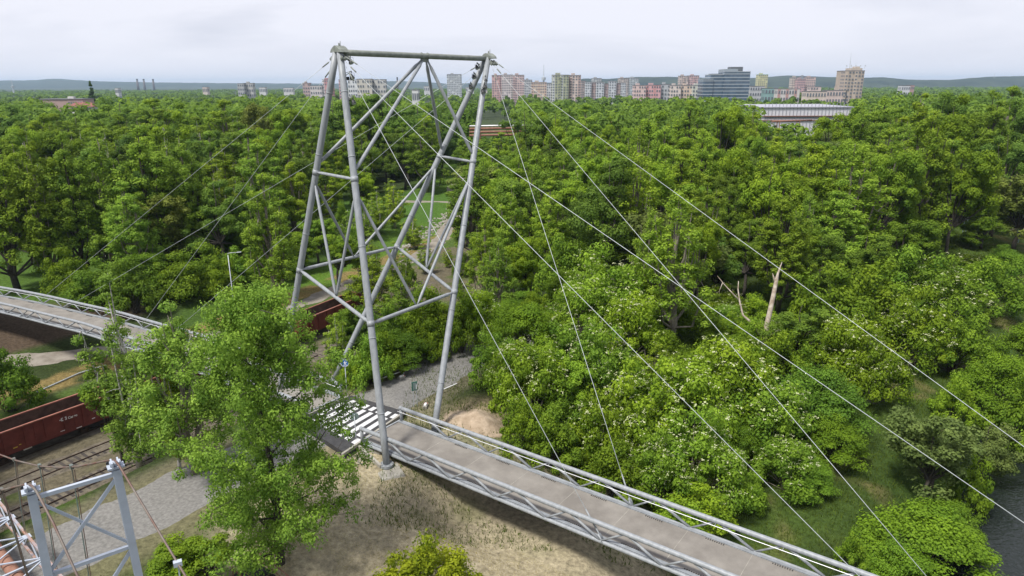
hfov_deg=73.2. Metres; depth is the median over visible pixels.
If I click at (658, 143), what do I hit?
poplar tree
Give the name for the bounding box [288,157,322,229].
poplar tree
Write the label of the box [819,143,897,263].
poplar tree
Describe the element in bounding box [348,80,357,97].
apartment block
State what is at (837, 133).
broadleaf tree
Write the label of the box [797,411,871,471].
shrub
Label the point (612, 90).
apartment block
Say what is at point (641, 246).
poplar tree
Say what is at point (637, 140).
poplar tree
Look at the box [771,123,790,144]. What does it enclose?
poplar tree
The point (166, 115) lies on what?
broadleaf tree
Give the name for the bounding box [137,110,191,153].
broadleaf tree
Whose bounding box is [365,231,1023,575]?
meadow grass
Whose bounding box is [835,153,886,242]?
broadleaf tree
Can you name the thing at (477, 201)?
poplar tree
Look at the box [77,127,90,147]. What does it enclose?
birch tree
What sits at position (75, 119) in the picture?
poplar tree
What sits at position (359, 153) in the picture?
broadleaf tree
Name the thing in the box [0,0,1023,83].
sky
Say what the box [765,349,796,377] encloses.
shrub
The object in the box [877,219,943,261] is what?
broadleaf tree
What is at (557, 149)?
poplar tree
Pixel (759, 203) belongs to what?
broadleaf tree
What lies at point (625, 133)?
broadleaf tree
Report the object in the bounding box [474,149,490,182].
broadleaf tree
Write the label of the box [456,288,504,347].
flowering shrub
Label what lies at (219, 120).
poplar tree
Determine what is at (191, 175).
stay cable
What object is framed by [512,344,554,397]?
shrub
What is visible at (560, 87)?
apartment block
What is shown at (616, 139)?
poplar tree
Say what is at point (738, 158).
broadleaf tree
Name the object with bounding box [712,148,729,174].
broadleaf tree
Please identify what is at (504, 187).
broadleaf tree
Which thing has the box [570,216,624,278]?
shrub
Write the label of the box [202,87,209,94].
building
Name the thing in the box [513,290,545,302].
shrub
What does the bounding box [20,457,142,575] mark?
pipe bridge tower
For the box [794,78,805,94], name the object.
apartment block
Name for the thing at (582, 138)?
poplar tree
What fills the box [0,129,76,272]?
poplar tree
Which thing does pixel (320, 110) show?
poplar tree
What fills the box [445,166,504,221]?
willow tree
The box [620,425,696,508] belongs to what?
flowering shrub
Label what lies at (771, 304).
dead tree
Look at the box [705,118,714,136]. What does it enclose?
broadleaf tree
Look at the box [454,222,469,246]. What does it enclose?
shrub
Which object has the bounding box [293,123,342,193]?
poplar tree
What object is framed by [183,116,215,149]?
birch tree
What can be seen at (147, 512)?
cable
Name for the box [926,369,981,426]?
shrub
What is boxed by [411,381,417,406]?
notice board
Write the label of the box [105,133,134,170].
broadleaf tree
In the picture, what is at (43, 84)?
hills
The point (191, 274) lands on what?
shrub
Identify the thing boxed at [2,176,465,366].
dirt road
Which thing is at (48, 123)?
poplar tree
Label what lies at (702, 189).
broadleaf tree
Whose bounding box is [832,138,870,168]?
broadleaf tree
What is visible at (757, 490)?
shrub
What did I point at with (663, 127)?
broadleaf tree
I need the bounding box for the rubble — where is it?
[346,210,450,463]
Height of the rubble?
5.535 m
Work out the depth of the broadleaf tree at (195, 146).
139.34 m
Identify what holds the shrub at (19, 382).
on the ground at (576, 555)
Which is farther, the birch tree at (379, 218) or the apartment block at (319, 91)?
the apartment block at (319, 91)
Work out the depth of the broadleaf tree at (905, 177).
118.80 m
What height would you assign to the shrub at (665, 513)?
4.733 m
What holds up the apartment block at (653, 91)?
on the ground at (576, 555)
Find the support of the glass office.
on the ground at (576, 555)
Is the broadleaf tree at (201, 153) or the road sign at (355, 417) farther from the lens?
the broadleaf tree at (201, 153)
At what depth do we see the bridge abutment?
54.65 m
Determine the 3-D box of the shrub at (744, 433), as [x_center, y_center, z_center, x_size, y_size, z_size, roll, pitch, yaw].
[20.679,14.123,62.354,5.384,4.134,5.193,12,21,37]
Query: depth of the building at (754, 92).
914.37 m
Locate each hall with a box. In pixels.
[739,103,853,135]
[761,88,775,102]
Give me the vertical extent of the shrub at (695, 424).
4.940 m
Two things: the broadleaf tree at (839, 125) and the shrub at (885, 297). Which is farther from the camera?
the broadleaf tree at (839, 125)
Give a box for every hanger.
[0,487,28,575]
[12,457,25,532]
[37,463,56,568]
[69,464,90,575]
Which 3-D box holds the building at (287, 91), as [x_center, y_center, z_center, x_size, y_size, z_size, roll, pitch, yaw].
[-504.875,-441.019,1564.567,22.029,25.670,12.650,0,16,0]
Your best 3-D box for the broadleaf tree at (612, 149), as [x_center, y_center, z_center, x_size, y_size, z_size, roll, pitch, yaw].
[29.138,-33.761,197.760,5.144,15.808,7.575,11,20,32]
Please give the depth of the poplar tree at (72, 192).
108.96 m
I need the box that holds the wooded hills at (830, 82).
[581,75,1023,87]
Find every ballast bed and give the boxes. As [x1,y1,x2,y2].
[0,342,335,498]
[0,352,358,530]
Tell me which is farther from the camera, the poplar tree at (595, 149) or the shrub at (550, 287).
the poplar tree at (595, 149)
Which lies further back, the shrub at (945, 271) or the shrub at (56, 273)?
the shrub at (945, 271)
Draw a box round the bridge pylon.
[277,43,497,469]
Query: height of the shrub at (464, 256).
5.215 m
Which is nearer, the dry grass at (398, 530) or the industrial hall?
the dry grass at (398, 530)
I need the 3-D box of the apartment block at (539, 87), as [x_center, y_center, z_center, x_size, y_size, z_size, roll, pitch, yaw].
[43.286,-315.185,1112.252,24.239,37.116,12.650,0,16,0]
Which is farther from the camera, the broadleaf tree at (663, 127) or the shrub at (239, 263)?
the broadleaf tree at (663, 127)
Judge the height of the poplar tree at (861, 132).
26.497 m
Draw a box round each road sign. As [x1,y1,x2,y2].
[341,360,347,395]
[350,413,358,438]
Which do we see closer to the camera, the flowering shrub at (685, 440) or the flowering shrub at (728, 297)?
the flowering shrub at (685, 440)
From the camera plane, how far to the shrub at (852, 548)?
51.26 m
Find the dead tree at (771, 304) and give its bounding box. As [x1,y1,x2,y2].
[718,263,781,348]
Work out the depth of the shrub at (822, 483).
57.76 m
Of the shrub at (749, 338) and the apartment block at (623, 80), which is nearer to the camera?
the shrub at (749, 338)
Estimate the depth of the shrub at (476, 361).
66.38 m
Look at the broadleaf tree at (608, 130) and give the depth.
243.47 m
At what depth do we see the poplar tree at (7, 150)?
132.53 m
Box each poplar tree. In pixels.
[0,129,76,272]
[0,134,20,165]
[0,138,22,248]
[0,154,51,291]
[1,144,63,265]
[27,124,36,130]
[37,113,57,128]
[38,131,112,266]
[42,114,68,132]
[61,120,79,140]
[67,113,82,139]
[79,131,130,269]
[81,118,98,132]
[82,131,93,149]
[88,136,110,157]
[99,114,131,150]
[102,180,166,274]
[106,124,197,261]
[117,118,159,162]
[125,300,239,474]
[129,136,171,264]
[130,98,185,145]
[149,277,374,575]
[164,143,217,260]
[166,130,206,192]
[180,125,205,140]
[199,130,220,158]
[200,99,247,148]
[200,144,248,199]
[224,116,250,148]
[225,128,282,200]
[231,142,296,236]
[239,172,300,291]
[244,127,284,174]
[270,155,317,231]
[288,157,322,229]
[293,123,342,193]
[310,161,343,219]
[312,108,332,129]
[332,120,359,190]
[341,256,395,315]
[373,277,425,331]
[402,121,450,192]
[416,106,441,167]
[444,151,490,258]
[465,209,503,295]
[466,142,501,168]
[474,235,519,305]
[477,148,505,177]
[482,144,497,167]
[482,154,547,269]
[488,132,508,156]
[488,162,503,186]
[494,185,536,292]
[507,140,523,160]
[516,137,529,154]
[522,145,552,197]
[526,118,539,135]
[529,178,573,273]
[538,131,564,158]
[548,138,574,192]
[558,166,597,253]
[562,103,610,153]
[569,123,601,158]
[585,136,612,160]
[593,149,668,276]
[599,135,610,154]
[611,135,622,145]
[611,144,634,166]
[620,124,655,168]
[627,205,667,313]
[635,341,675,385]
[637,186,719,334]
[638,156,651,181]
[643,125,679,190]
[656,124,678,161]
[664,136,681,163]
[666,99,709,151]
[670,149,705,225]
[680,118,699,144]
[682,128,720,202]
[685,175,732,243]
[686,143,712,175]
[691,131,717,161]
[715,184,743,259]
[736,105,771,159]
[740,145,796,214]
[747,141,792,249]
[752,179,818,312]
[762,124,771,144]
[767,128,784,160]
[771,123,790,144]
[783,143,804,165]
[784,145,798,174]
[785,132,794,143]
[788,192,825,284]
[792,128,838,224]
[813,179,868,277]
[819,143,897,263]
[841,102,871,128]
[842,109,880,161]
[854,96,897,144]
[858,127,920,237]
[873,107,918,151]
[882,125,926,184]
[884,110,958,260]
[894,93,937,150]
[896,141,933,233]
[932,139,967,240]
[951,134,979,194]
[968,89,1014,217]
[995,85,1022,139]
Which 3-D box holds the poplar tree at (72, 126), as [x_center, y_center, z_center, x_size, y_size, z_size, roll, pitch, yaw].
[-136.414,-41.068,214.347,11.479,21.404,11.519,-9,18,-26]
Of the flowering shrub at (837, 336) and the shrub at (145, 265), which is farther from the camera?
the shrub at (145, 265)
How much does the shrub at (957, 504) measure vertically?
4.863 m
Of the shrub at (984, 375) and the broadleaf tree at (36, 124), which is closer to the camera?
the shrub at (984, 375)
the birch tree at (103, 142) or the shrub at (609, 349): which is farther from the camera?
the birch tree at (103, 142)
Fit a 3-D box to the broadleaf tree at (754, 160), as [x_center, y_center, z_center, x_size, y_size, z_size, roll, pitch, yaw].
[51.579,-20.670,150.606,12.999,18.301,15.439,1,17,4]
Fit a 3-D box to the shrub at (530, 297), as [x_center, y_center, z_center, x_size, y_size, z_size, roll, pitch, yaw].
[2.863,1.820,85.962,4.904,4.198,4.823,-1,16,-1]
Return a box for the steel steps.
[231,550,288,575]
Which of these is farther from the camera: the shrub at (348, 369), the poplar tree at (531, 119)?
the poplar tree at (531, 119)
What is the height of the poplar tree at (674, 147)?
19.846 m
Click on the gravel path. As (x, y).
(167, 500)
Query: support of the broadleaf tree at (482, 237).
on the ground at (576, 555)
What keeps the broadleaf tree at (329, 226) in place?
on the ground at (576, 555)
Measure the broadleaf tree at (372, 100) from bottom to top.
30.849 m
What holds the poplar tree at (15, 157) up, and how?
on the ground at (576, 555)
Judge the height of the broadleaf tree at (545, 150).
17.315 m
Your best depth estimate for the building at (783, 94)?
847.72 m
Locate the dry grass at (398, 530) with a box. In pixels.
[233,454,564,575]
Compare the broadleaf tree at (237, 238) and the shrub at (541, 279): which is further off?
the broadleaf tree at (237, 238)
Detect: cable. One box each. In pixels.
[0,454,186,575]
[1,484,78,575]
[19,61,329,316]
[66,67,474,307]
[125,72,328,346]
[175,77,471,330]
[346,62,858,575]
[346,67,603,542]
[348,58,1023,522]
[493,71,632,504]
[496,62,1023,446]
[497,69,925,575]
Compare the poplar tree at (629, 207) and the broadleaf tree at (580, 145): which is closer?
the poplar tree at (629, 207)
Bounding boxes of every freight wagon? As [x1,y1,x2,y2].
[0,386,114,464]
[136,344,240,390]
[294,291,364,339]
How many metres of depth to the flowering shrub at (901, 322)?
83.09 m
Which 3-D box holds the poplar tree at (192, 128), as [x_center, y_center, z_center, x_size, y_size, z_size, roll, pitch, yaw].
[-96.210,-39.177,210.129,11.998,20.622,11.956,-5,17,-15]
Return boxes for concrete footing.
[378,463,404,480]
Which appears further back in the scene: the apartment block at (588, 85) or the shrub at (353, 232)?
the apartment block at (588, 85)
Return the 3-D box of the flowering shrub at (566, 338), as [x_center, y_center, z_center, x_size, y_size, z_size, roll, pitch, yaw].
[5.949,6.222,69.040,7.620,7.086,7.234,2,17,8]
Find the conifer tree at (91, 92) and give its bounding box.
[88,81,95,102]
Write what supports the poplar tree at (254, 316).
on the ground at (576, 555)
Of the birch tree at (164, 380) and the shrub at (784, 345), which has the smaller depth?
the birch tree at (164, 380)
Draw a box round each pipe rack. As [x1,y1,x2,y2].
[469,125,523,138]
[771,119,811,127]
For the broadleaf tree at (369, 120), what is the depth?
227.19 m
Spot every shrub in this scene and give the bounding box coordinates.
[0,347,51,412]
[39,245,94,297]
[59,256,129,311]
[104,254,166,313]
[113,253,183,295]
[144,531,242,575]
[149,249,215,303]
[176,241,240,284]
[199,258,243,299]
[216,245,266,289]
[251,238,297,279]
[282,232,308,264]
[334,201,348,227]
[335,353,363,389]
[344,226,367,248]
[347,332,394,389]
[358,302,415,356]
[364,328,405,383]
[367,528,483,575]
[377,554,407,575]
[384,331,437,371]
[394,195,405,213]
[398,280,451,354]
[402,256,416,285]
[413,317,450,362]
[441,279,480,352]
[451,252,468,275]
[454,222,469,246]
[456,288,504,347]
[468,330,514,390]
[481,336,543,406]
[484,301,560,350]
[487,338,570,420]
[489,283,513,301]
[493,298,522,326]
[498,396,552,459]
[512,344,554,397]
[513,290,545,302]
[519,287,550,316]
[519,403,583,475]
[528,232,589,299]
[534,314,570,353]
[535,315,609,384]
[538,398,587,450]
[543,276,617,341]
[545,269,572,302]
[558,239,659,330]
[566,382,637,474]
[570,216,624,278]
[572,323,648,415]
[575,438,648,504]
[579,343,622,371]
[587,289,672,365]
[589,354,685,456]
[620,317,676,345]
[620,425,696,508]
[634,350,748,463]
[635,329,691,361]
[642,398,743,513]
[647,481,738,535]
[653,498,705,531]
[663,298,706,336]
[664,299,708,329]
[679,333,783,439]
[680,295,707,317]
[683,390,715,430]
[685,441,766,515]
[694,313,731,344]
[696,330,740,365]
[702,282,746,314]
[710,304,745,329]
[711,361,818,462]
[715,311,749,338]
[729,421,768,462]
[731,314,776,348]
[731,471,769,515]
[737,334,765,350]
[739,292,777,322]
[744,434,832,506]
[749,346,780,383]
[757,321,782,341]
[758,328,819,391]
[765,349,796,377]
[774,360,881,446]
[778,259,885,336]
[782,454,841,503]
[789,314,894,391]
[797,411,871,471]
[808,379,849,414]
[832,524,870,575]
[838,326,919,406]
[843,256,916,335]
[855,495,1008,575]
[857,242,952,310]
[867,535,935,575]
[877,282,965,376]
[901,252,993,325]
[908,298,928,318]
[915,298,1003,377]
[923,498,990,560]
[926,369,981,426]
[930,261,964,276]
[933,451,995,527]
[945,352,1023,425]
[952,254,1023,318]
[955,253,988,266]
[961,261,982,274]
[972,249,1023,293]
[978,370,1023,453]
[987,321,1023,375]
[988,244,1017,260]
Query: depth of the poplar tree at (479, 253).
100.47 m
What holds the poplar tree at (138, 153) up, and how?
on the ground at (576, 555)
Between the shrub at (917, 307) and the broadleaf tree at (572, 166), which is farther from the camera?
the broadleaf tree at (572, 166)
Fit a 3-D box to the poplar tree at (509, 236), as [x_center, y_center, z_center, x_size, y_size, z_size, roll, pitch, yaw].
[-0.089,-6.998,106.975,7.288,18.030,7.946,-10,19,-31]
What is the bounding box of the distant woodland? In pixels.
[0,86,1023,150]
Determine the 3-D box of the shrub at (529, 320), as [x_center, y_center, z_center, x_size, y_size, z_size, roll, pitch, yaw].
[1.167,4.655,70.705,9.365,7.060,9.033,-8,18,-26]
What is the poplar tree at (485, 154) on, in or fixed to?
on the ground at (576, 555)
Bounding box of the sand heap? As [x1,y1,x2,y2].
[441,407,503,437]
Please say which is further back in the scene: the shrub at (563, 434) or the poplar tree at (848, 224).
the poplar tree at (848, 224)
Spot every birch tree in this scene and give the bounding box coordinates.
[71,271,169,467]
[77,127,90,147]
[99,128,115,159]
[152,344,188,469]
[156,128,185,160]
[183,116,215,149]
[202,158,239,260]
[321,313,349,373]
[337,210,364,240]
[352,233,381,278]
[353,198,377,238]
[358,130,376,177]
[366,187,392,233]
[383,178,393,194]
[383,180,408,228]
[385,241,414,293]
[399,217,423,249]
[416,242,432,273]
[441,247,452,267]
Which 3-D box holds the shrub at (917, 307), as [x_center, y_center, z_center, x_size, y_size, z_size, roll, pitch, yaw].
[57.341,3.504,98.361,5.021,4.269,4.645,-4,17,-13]
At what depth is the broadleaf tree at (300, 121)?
215.10 m
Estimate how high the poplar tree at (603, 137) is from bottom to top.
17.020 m
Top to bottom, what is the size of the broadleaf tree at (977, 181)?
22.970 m
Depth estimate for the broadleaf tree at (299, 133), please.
187.20 m
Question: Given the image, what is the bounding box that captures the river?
[895,399,1023,575]
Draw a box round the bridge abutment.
[363,445,381,454]
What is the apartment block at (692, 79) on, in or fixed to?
on the ground at (576, 555)
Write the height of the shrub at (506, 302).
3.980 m
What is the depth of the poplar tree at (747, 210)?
124.75 m
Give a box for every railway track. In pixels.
[0,286,422,468]
[0,352,321,494]
[1,370,331,529]
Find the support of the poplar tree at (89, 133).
on the ground at (576, 555)
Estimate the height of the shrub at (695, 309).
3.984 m
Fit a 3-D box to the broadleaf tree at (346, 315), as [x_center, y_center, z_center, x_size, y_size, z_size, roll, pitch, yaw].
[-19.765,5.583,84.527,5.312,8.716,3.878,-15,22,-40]
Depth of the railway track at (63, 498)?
58.60 m
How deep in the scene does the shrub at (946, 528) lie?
52.89 m
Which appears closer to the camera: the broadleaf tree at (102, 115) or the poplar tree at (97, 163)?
the poplar tree at (97, 163)
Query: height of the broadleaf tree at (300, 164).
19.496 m
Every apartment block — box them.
[302,81,310,96]
[310,85,323,98]
[322,78,334,96]
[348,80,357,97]
[357,79,373,98]
[373,79,386,99]
[411,89,419,105]
[447,73,461,97]
[492,74,501,101]
[502,73,512,99]
[513,73,523,104]
[524,78,531,96]
[531,81,546,100]
[546,83,551,100]
[551,73,568,102]
[568,73,580,101]
[580,81,585,99]
[585,82,591,97]
[591,77,601,81]
[591,82,595,99]
[596,82,603,103]
[604,83,608,97]
[608,81,616,103]
[616,83,620,95]
[618,77,628,95]
[620,83,625,96]
[628,77,638,95]
[632,83,645,100]
[646,83,660,98]
[659,82,670,99]
[669,83,680,97]
[678,74,688,84]
[680,83,691,99]
[688,74,698,84]
[691,83,697,99]
[755,73,767,87]
[789,76,800,87]
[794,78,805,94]
[804,76,815,90]
[807,86,821,90]
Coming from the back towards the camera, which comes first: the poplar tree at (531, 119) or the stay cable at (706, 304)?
the poplar tree at (531, 119)
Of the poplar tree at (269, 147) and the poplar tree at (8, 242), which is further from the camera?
the poplar tree at (269, 147)
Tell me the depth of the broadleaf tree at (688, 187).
115.01 m
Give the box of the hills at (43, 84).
[0,79,491,88]
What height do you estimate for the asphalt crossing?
0.820 m
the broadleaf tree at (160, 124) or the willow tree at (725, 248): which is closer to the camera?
the willow tree at (725, 248)
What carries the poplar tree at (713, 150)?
on the ground at (576, 555)
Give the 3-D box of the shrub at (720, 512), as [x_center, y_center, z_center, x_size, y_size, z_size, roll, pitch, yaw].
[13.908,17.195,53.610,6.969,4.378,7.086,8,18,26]
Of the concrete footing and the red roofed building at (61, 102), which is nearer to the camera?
the concrete footing
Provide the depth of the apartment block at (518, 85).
1036.69 m
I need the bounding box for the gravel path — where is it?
[0,321,580,575]
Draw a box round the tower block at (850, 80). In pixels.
[835,52,865,105]
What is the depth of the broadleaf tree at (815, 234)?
100.18 m
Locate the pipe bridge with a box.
[0,499,62,575]
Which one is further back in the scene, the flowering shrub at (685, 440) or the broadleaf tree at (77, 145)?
the broadleaf tree at (77, 145)
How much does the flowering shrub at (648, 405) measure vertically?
10.201 m
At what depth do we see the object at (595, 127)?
187.30 m
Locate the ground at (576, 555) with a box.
[0,87,1023,575]
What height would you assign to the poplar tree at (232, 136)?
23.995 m
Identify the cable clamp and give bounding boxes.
[173,558,182,575]
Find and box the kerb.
[308,396,403,468]
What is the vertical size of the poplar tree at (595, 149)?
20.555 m
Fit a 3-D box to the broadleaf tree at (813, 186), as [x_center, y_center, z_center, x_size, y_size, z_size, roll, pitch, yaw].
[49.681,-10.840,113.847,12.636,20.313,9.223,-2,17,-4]
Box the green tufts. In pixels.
[269,451,552,572]
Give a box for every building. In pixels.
[39,96,96,112]
[115,88,121,98]
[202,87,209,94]
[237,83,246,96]
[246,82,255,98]
[259,87,267,95]
[283,88,294,94]
[424,86,429,94]
[748,86,764,101]
[774,88,799,103]
[801,91,826,103]
[822,90,847,102]
[897,85,910,94]
[910,85,914,94]
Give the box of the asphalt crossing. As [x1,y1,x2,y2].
[302,396,405,457]
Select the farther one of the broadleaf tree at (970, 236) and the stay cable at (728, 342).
the broadleaf tree at (970, 236)
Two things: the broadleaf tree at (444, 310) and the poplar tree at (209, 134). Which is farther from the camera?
the poplar tree at (209, 134)
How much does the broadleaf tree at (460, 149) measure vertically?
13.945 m
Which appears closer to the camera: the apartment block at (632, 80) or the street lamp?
the street lamp
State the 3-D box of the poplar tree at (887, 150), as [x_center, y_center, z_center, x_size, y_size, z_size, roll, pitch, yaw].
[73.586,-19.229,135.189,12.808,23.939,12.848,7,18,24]
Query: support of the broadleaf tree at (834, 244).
on the ground at (576, 555)
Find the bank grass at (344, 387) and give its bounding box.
[0,237,862,574]
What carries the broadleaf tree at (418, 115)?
on the ground at (576, 555)
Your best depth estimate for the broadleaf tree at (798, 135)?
209.64 m
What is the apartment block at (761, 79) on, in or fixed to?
on the ground at (576, 555)
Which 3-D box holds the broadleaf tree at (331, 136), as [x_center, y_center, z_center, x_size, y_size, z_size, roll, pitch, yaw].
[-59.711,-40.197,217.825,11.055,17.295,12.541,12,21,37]
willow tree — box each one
[121,194,190,266]
[236,102,287,150]
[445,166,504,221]
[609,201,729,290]
[672,226,732,288]
[792,140,839,154]
[813,132,832,142]
[881,405,985,503]
[950,420,1023,477]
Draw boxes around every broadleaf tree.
[0,104,28,127]
[0,121,30,145]
[0,125,41,165]
[19,113,59,131]
[28,114,71,163]
[37,142,86,239]
[53,148,116,269]
[70,139,125,259]
[76,371,140,465]
[78,126,107,143]
[87,103,154,128]
[93,120,105,128]
[102,113,140,140]
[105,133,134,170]
[109,144,134,172]
[116,165,157,270]
[128,120,175,157]
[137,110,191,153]
[142,111,177,137]
[170,102,223,135]
[180,179,250,255]
[185,139,210,159]
[187,138,243,184]
[189,130,230,154]
[189,176,220,253]
[220,128,246,148]
[230,182,264,255]
[241,120,290,159]
[257,115,296,171]
[266,149,328,230]
[270,96,313,154]
[277,145,297,166]
[291,231,319,267]
[292,121,336,171]
[296,213,339,263]
[309,233,360,285]
[312,98,368,180]
[325,134,341,156]
[326,295,364,351]
[332,132,382,196]
[336,166,375,203]
[344,312,375,353]
[350,89,419,177]
[352,101,394,174]
[368,133,399,182]
[382,127,425,189]
[392,103,440,173]
[398,121,414,185]
[422,303,471,333]
[430,120,465,174]
[451,146,486,166]
[459,139,484,157]
[469,230,498,274]
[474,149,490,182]
[479,158,519,226]
[492,170,563,273]
[496,160,541,198]
[498,112,553,167]
[498,142,510,162]
[505,222,550,291]
[506,148,555,169]
[532,111,567,156]
[539,236,583,274]
[541,145,555,169]
[542,345,596,419]
[551,179,587,237]
[556,128,597,169]
[562,186,599,246]
[566,148,589,182]
[566,154,635,284]
[572,142,628,219]
[587,154,634,212]
[590,141,611,167]
[601,116,618,146]
[607,143,619,158]
[620,127,634,154]
[625,110,668,153]
[635,144,675,218]
[648,133,693,161]
[653,121,671,133]
[670,183,697,238]
[675,138,720,162]
[686,218,724,300]
[696,185,733,223]
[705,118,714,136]
[705,235,743,300]
[708,104,748,161]
[709,149,721,175]
[710,121,746,135]
[711,167,748,258]
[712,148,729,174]
[718,126,754,235]
[724,218,778,296]
[727,150,768,176]
[738,122,770,161]
[738,158,806,270]
[753,128,773,140]
[758,307,842,363]
[766,150,788,160]
[768,134,808,157]
[781,159,851,226]
[783,135,819,150]
[784,226,826,296]
[789,131,821,146]
[791,234,848,294]
[793,141,832,158]
[811,112,870,142]
[814,154,864,207]
[822,142,839,154]
[826,114,844,132]
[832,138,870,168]
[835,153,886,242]
[845,235,898,274]
[861,149,927,250]
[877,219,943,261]
[908,89,969,148]
[926,93,980,168]
[926,146,1005,257]
[959,210,1009,249]
[973,114,992,145]
[979,136,1023,236]
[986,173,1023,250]
[1003,96,1023,215]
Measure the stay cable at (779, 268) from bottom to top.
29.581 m
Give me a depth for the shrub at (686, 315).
81.92 m
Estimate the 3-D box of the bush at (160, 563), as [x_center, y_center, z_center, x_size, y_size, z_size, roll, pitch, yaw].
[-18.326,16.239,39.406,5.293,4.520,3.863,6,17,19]
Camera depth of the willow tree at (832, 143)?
177.50 m
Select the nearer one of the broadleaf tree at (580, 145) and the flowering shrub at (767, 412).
the flowering shrub at (767, 412)
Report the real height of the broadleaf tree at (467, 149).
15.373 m
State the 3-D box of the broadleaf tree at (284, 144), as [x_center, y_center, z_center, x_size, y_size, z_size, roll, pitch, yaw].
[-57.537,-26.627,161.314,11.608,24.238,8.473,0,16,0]
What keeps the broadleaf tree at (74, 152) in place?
on the ground at (576, 555)
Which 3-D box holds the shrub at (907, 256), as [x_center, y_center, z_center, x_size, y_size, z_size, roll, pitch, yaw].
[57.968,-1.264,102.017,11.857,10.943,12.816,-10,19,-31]
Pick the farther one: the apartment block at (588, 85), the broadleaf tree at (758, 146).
the apartment block at (588, 85)
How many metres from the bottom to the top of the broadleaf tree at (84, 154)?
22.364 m
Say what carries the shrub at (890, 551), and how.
on the ground at (576, 555)
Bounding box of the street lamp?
[227,252,239,295]
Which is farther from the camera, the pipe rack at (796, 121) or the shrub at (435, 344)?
the pipe rack at (796, 121)
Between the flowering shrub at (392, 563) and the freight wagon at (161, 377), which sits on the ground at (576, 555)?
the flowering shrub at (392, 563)
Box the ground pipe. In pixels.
[37,366,101,392]
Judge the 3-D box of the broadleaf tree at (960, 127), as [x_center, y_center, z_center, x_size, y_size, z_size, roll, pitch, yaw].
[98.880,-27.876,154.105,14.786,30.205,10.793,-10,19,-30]
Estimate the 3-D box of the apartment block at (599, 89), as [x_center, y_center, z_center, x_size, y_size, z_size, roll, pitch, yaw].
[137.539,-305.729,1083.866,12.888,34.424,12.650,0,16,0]
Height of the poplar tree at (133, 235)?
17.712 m
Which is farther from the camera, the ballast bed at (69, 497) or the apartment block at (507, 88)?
the apartment block at (507, 88)
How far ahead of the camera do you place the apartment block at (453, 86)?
1439.14 m
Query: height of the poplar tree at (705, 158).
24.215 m
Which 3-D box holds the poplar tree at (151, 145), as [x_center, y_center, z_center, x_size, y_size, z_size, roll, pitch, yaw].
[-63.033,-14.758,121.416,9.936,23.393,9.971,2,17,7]
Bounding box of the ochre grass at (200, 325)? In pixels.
[3,245,417,407]
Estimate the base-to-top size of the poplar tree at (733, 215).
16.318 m
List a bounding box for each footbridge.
[0,286,342,414]
[359,406,878,575]
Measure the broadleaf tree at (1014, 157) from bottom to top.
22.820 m
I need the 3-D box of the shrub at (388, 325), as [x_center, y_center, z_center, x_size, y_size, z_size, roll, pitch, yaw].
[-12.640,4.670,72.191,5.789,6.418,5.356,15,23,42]
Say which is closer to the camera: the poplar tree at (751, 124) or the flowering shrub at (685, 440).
the flowering shrub at (685, 440)
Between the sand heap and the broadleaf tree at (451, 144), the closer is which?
the sand heap
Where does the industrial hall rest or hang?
on the ground at (576, 555)
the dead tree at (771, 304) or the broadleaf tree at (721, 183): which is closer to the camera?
the dead tree at (771, 304)
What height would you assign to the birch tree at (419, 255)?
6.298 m
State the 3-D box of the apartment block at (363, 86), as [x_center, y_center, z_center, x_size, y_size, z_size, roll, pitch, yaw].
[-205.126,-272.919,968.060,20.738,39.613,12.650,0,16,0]
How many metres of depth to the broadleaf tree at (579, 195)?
113.08 m
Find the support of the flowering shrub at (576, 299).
on the ground at (576, 555)
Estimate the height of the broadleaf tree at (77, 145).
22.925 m
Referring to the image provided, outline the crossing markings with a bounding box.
[314,400,397,443]
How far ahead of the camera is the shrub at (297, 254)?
123.02 m
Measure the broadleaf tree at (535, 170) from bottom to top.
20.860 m
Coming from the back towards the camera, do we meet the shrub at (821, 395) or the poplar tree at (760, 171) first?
the poplar tree at (760, 171)
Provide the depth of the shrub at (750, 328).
84.06 m
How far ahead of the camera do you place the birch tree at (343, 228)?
138.67 m
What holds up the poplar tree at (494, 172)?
on the ground at (576, 555)
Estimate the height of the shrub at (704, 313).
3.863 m
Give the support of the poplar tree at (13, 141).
on the ground at (576, 555)
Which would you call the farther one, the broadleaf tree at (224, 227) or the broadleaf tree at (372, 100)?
the broadleaf tree at (372, 100)
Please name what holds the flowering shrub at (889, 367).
on the ground at (576, 555)
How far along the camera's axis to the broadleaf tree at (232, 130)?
203.76 m
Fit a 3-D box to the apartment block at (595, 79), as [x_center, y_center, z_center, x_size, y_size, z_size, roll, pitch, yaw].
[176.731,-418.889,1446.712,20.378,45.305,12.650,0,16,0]
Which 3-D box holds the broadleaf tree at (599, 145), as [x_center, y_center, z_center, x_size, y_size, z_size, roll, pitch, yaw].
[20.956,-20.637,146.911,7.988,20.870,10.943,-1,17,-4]
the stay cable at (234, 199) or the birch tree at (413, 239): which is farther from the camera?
the birch tree at (413, 239)
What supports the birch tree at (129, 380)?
on the ground at (576, 555)
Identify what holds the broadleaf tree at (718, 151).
on the ground at (576, 555)
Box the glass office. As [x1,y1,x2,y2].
[697,67,750,101]
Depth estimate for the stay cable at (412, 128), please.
40.19 m

